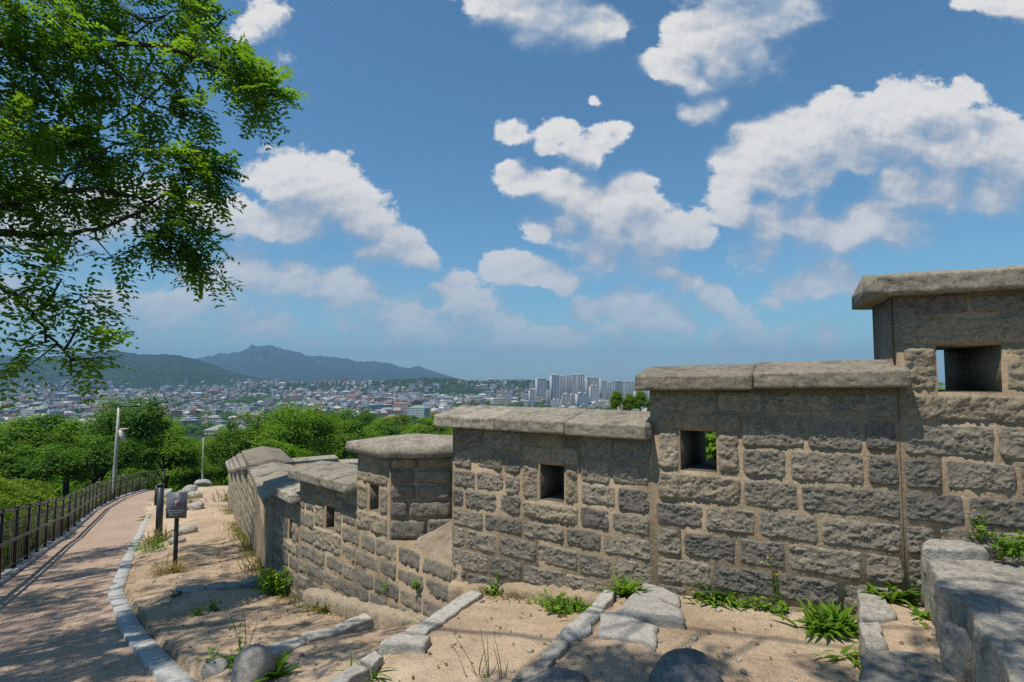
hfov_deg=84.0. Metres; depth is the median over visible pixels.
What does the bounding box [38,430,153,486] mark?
broadleaf tree
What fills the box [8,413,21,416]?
town building
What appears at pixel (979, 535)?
flowering weed
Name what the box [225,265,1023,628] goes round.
fortress wall
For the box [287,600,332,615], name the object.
weed
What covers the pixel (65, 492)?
broadleaf tree
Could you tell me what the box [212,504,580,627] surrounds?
wall foot grass
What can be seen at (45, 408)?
town building
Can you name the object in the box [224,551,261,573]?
grass tuft
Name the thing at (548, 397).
apartment tower
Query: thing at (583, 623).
step stone
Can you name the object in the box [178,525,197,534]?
field stone
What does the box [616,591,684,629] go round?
step stone
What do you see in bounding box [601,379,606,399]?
apartment tower
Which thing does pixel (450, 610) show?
step stone
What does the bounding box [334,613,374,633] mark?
step stone
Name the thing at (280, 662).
weed
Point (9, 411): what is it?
town building
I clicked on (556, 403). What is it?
apartment tower
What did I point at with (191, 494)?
field stone
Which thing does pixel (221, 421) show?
town building
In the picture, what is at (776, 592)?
flowering weed
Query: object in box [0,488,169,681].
brick path
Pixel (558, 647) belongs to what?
step stone
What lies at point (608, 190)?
sky
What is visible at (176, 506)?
notice sign
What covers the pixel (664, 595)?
step stone
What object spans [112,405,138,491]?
street lamp
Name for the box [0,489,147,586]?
path edging
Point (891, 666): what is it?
step stone
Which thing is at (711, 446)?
bushy tree
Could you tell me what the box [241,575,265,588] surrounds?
step stone
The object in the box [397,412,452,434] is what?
broadleaf tree
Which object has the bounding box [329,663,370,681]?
step stone
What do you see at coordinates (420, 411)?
town building
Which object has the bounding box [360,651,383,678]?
step stone
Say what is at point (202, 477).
street lamp
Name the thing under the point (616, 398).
slender tree
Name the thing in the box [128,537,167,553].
grass clump
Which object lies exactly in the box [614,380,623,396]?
apartment tower
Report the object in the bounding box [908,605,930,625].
weed
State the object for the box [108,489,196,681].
path kerb
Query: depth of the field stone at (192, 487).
22.41 m
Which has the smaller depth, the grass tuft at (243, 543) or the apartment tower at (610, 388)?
the grass tuft at (243, 543)
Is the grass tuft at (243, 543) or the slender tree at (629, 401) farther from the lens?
the slender tree at (629, 401)
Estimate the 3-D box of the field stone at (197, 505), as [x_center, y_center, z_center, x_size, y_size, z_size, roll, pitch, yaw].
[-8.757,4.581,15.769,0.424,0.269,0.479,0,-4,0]
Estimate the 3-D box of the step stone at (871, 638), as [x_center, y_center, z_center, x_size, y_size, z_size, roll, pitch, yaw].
[1.560,1.355,2.457,0.097,0.209,0.318,-2,-4,25]
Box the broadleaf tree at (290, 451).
[253,438,314,457]
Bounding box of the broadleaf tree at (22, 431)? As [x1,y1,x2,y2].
[0,409,82,460]
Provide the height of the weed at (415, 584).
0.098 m
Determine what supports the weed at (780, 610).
on the ground at (779, 639)
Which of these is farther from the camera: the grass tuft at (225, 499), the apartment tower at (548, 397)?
the apartment tower at (548, 397)
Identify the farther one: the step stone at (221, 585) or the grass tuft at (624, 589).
the step stone at (221, 585)
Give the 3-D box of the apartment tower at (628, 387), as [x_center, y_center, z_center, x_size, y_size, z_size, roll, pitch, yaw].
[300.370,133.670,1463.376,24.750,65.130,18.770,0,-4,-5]
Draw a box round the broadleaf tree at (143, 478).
[104,467,160,492]
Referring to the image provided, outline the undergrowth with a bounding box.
[0,476,112,562]
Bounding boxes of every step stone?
[175,584,205,594]
[208,582,240,589]
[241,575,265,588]
[267,636,306,659]
[300,627,341,642]
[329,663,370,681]
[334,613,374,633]
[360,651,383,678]
[379,633,430,654]
[405,617,442,635]
[429,590,482,623]
[511,658,555,681]
[541,634,569,659]
[560,607,603,642]
[592,589,615,609]
[597,611,658,651]
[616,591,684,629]
[638,583,679,608]
[856,588,896,639]
[858,621,888,661]
[859,651,957,681]
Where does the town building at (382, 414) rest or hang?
on the hills
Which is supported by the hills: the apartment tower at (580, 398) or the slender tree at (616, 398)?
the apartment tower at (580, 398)
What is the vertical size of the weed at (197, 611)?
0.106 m
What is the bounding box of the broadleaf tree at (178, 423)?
[148,414,193,489]
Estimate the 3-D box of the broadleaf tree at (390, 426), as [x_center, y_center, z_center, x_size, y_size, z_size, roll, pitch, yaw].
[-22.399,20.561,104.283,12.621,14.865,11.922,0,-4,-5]
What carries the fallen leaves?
on the ground at (779, 639)
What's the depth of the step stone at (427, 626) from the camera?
3.42 m
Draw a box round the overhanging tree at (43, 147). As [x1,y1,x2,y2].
[0,0,312,410]
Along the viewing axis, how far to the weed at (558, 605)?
3.57 m
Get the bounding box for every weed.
[169,588,181,597]
[188,606,207,616]
[195,647,236,668]
[209,595,221,610]
[228,609,256,655]
[249,563,293,595]
[253,649,300,681]
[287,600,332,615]
[411,579,419,589]
[479,581,503,595]
[490,571,499,587]
[527,596,548,606]
[534,588,593,614]
[682,582,740,608]
[726,592,756,607]
[740,596,789,614]
[761,551,780,601]
[773,596,858,640]
[856,578,923,607]
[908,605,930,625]
[968,507,991,544]
[977,525,1023,558]
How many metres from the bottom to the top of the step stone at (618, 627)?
0.169 m
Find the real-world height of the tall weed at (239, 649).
0.393 m
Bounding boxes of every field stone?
[168,536,185,544]
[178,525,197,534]
[182,485,197,491]
[187,491,202,497]
[188,501,203,509]
[194,479,211,486]
[201,657,228,678]
[522,666,589,681]
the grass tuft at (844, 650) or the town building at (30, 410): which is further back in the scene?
the town building at (30, 410)
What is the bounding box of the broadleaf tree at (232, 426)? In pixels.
[211,408,291,459]
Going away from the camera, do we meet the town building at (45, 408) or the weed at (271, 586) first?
the weed at (271, 586)
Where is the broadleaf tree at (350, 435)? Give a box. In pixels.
[310,418,377,458]
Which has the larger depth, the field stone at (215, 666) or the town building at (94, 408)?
the town building at (94, 408)
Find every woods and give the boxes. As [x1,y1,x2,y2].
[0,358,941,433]
[30,437,348,498]
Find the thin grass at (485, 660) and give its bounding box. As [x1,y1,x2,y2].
[448,625,508,678]
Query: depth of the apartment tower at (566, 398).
1095.34 m
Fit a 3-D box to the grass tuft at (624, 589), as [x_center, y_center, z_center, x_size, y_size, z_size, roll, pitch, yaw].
[0.656,1.427,3.345,0.291,0.157,0.262,-3,-5,44]
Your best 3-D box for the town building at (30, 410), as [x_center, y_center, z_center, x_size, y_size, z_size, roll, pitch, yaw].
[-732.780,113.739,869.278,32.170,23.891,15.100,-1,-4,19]
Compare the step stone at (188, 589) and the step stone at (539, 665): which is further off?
the step stone at (188, 589)
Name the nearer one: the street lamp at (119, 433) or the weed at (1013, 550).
the weed at (1013, 550)
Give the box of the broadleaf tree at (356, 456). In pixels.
[346,425,388,458]
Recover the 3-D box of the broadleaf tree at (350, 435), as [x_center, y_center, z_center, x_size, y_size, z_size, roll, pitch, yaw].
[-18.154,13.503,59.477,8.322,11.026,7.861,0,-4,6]
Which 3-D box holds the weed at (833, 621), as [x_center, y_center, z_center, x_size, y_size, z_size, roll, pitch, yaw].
[1.558,1.367,2.823,0.448,0.177,0.339,0,-4,0]
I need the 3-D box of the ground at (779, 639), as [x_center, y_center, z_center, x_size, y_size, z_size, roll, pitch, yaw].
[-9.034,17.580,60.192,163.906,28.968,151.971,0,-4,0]
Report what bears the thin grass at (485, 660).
on the ground at (779, 639)
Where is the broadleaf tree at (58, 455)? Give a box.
[0,437,94,491]
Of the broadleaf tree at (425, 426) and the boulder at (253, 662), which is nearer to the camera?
the boulder at (253, 662)
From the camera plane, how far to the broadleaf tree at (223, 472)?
59.86 m
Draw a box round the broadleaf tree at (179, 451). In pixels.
[117,424,209,488]
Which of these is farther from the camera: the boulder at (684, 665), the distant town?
the distant town
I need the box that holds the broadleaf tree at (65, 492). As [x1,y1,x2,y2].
[46,415,141,496]
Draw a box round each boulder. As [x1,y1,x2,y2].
[230,643,274,681]
[649,648,723,681]
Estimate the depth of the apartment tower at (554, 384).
1395.97 m
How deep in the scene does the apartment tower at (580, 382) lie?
1416.30 m
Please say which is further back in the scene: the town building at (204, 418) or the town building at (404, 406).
the town building at (404, 406)
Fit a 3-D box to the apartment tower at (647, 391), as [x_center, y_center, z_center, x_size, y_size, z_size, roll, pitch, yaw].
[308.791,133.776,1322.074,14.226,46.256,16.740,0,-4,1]
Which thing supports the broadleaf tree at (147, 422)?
on the ground at (779, 639)
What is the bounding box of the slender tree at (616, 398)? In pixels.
[606,390,624,409]
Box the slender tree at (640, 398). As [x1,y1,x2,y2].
[633,391,648,410]
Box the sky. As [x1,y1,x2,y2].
[0,0,1023,381]
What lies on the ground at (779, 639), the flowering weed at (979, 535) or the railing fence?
the railing fence
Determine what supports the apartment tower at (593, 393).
on the hills
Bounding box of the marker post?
[154,483,164,535]
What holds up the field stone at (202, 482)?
on the ground at (779, 639)
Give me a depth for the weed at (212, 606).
5.56 m
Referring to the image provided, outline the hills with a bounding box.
[0,344,944,443]
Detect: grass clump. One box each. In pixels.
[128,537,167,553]
[131,526,179,547]
[152,489,203,506]
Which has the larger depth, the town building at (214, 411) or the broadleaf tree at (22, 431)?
the town building at (214, 411)
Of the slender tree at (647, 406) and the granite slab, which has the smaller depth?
the granite slab
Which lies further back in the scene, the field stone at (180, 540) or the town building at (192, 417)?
the town building at (192, 417)
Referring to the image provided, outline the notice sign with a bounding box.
[166,492,186,568]
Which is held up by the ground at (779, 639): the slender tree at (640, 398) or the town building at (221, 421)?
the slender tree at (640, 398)
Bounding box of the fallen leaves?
[0,557,930,681]
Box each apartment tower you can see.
[528,388,533,406]
[535,377,545,399]
[546,390,550,404]
[549,374,558,399]
[551,398,560,407]
[559,375,565,398]
[561,393,574,405]
[566,374,571,394]
[572,374,576,394]
[575,392,588,405]
[577,373,584,393]
[585,376,590,393]
[589,385,598,402]
[591,376,600,398]
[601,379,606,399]
[607,382,613,397]
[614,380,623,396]
[623,380,633,396]
[642,390,648,401]
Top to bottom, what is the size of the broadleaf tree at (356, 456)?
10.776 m
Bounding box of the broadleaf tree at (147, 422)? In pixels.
[72,390,184,494]
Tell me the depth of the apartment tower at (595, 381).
1376.22 m
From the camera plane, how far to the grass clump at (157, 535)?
11.66 m
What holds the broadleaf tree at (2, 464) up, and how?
on the ground at (779, 639)
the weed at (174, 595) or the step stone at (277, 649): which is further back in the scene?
the weed at (174, 595)
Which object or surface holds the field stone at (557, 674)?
on the ground at (779, 639)
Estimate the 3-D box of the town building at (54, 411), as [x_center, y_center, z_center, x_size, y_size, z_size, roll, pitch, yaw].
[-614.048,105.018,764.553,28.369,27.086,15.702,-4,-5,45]
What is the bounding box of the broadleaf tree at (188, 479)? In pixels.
[154,460,227,489]
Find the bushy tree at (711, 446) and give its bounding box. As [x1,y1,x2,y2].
[705,431,716,460]
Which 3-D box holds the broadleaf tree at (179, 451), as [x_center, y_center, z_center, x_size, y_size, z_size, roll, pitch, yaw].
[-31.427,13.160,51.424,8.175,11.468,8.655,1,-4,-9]
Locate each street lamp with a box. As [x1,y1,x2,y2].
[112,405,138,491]
[201,435,216,478]
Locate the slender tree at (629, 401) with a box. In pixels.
[622,393,636,410]
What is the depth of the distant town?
1576.91 m
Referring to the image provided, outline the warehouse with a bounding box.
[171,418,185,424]
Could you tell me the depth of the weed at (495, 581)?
4.01 m
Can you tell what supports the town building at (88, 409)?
on the hills
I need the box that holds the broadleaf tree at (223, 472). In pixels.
[192,454,227,483]
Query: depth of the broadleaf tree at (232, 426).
54.00 m
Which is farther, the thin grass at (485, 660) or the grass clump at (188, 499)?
the grass clump at (188, 499)
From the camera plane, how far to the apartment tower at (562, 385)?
1446.08 m
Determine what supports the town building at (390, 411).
on the hills
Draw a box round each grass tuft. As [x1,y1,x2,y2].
[205,488,227,501]
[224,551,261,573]
[229,527,251,546]
[331,646,393,681]
[594,573,653,597]
[811,640,860,667]
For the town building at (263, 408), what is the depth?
909.64 m
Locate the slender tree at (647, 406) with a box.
[645,396,649,410]
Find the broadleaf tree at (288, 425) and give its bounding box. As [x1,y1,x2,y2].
[244,396,353,458]
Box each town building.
[5,409,16,414]
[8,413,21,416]
[20,407,44,413]
[36,406,47,412]
[47,409,63,414]
[69,413,79,418]
[85,406,90,412]
[91,405,116,413]
[171,409,181,415]
[182,411,189,416]
[183,415,198,420]
[185,418,196,424]
[190,409,198,415]
[201,414,209,424]
[208,415,221,422]
[211,408,222,414]
[214,419,226,423]
[236,405,257,414]
[260,407,268,413]
[369,403,391,410]
[378,409,402,417]
[380,411,387,417]
[392,402,409,411]
[408,405,429,418]
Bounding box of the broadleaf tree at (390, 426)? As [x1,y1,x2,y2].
[362,412,414,435]
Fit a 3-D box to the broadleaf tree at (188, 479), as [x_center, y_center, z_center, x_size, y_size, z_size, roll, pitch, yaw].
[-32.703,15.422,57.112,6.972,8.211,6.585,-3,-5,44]
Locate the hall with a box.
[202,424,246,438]
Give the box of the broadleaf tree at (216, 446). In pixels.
[197,424,256,466]
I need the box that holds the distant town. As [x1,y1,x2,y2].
[0,378,944,412]
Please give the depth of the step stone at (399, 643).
3.16 m
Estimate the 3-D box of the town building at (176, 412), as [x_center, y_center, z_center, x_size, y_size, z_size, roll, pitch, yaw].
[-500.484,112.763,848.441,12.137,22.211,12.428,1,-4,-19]
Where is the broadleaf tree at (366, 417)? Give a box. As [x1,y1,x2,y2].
[330,405,383,431]
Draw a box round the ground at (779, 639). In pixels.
[1,485,940,681]
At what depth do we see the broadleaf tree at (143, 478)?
35.16 m
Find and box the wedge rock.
[940,621,971,681]
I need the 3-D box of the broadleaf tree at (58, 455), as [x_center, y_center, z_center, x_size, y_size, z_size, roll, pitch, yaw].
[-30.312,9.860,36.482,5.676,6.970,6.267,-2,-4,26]
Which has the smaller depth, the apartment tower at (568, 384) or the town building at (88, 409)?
the town building at (88, 409)
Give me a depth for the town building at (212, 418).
661.54 m
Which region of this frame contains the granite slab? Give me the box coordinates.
[920,553,1023,681]
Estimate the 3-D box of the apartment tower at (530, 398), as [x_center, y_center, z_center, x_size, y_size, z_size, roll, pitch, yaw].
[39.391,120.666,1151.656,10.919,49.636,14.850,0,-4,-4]
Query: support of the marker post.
on the ground at (779, 639)
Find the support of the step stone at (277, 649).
on the ground at (779, 639)
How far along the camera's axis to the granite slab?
2.23 m
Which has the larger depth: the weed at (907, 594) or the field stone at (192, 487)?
the field stone at (192, 487)
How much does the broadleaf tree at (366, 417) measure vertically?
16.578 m
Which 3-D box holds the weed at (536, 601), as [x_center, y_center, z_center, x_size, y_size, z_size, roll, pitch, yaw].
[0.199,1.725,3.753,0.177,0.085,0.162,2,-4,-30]
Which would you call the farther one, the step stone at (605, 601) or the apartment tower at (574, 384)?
the apartment tower at (574, 384)
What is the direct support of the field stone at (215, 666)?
on the ground at (779, 639)
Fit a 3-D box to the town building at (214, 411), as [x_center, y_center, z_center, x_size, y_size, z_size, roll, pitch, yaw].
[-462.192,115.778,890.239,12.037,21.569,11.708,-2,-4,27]
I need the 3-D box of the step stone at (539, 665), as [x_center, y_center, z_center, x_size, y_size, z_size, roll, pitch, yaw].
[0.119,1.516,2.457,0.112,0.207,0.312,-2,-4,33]
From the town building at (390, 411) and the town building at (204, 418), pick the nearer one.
the town building at (204, 418)
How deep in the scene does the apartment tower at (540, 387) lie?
1315.87 m
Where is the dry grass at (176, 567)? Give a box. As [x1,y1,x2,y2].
[136,552,203,578]
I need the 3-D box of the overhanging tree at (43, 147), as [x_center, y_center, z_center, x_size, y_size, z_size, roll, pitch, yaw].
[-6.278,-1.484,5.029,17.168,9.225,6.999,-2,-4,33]
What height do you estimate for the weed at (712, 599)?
0.136 m
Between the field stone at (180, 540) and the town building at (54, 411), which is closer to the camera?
the field stone at (180, 540)
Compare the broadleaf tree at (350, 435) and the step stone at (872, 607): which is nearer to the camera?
the step stone at (872, 607)
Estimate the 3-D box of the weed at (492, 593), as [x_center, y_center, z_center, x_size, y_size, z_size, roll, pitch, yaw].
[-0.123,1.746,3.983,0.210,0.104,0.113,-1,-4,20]
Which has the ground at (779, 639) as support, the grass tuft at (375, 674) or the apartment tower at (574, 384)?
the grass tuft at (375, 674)
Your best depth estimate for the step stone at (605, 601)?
3.22 m
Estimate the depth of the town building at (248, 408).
927.00 m
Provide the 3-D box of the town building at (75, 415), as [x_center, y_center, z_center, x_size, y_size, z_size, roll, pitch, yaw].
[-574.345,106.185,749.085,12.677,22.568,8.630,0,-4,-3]
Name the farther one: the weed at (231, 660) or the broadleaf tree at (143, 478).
the broadleaf tree at (143, 478)
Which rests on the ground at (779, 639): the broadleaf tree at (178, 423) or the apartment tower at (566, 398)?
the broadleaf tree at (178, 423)
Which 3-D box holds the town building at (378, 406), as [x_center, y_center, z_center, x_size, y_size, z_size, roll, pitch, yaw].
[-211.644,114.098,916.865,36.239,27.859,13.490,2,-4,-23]
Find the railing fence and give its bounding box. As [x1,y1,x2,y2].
[0,469,166,578]
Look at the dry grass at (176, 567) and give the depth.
7.91 m
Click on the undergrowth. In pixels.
(13, 492)
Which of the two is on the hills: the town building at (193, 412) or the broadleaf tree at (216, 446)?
the town building at (193, 412)
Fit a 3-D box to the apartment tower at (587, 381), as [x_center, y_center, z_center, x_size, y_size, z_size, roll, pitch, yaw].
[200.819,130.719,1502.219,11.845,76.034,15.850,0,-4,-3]
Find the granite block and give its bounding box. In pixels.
[921,539,992,571]
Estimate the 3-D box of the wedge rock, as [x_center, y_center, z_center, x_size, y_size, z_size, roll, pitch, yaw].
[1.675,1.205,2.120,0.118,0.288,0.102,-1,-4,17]
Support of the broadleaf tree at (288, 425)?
on the ground at (779, 639)
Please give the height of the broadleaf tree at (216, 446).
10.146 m
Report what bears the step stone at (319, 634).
on the ground at (779, 639)
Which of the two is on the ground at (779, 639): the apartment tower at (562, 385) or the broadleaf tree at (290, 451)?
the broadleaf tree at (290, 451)
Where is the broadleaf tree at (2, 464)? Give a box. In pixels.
[0,451,41,483]
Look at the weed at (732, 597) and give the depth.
3.15 m
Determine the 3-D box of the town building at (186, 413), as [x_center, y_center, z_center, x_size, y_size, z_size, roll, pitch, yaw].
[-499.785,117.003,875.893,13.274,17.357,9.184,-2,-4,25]
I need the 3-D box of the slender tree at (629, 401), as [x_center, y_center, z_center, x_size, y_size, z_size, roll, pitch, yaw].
[5.330,3.441,25.836,0.828,2.164,0.859,1,-4,-19]
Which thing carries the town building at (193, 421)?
on the hills

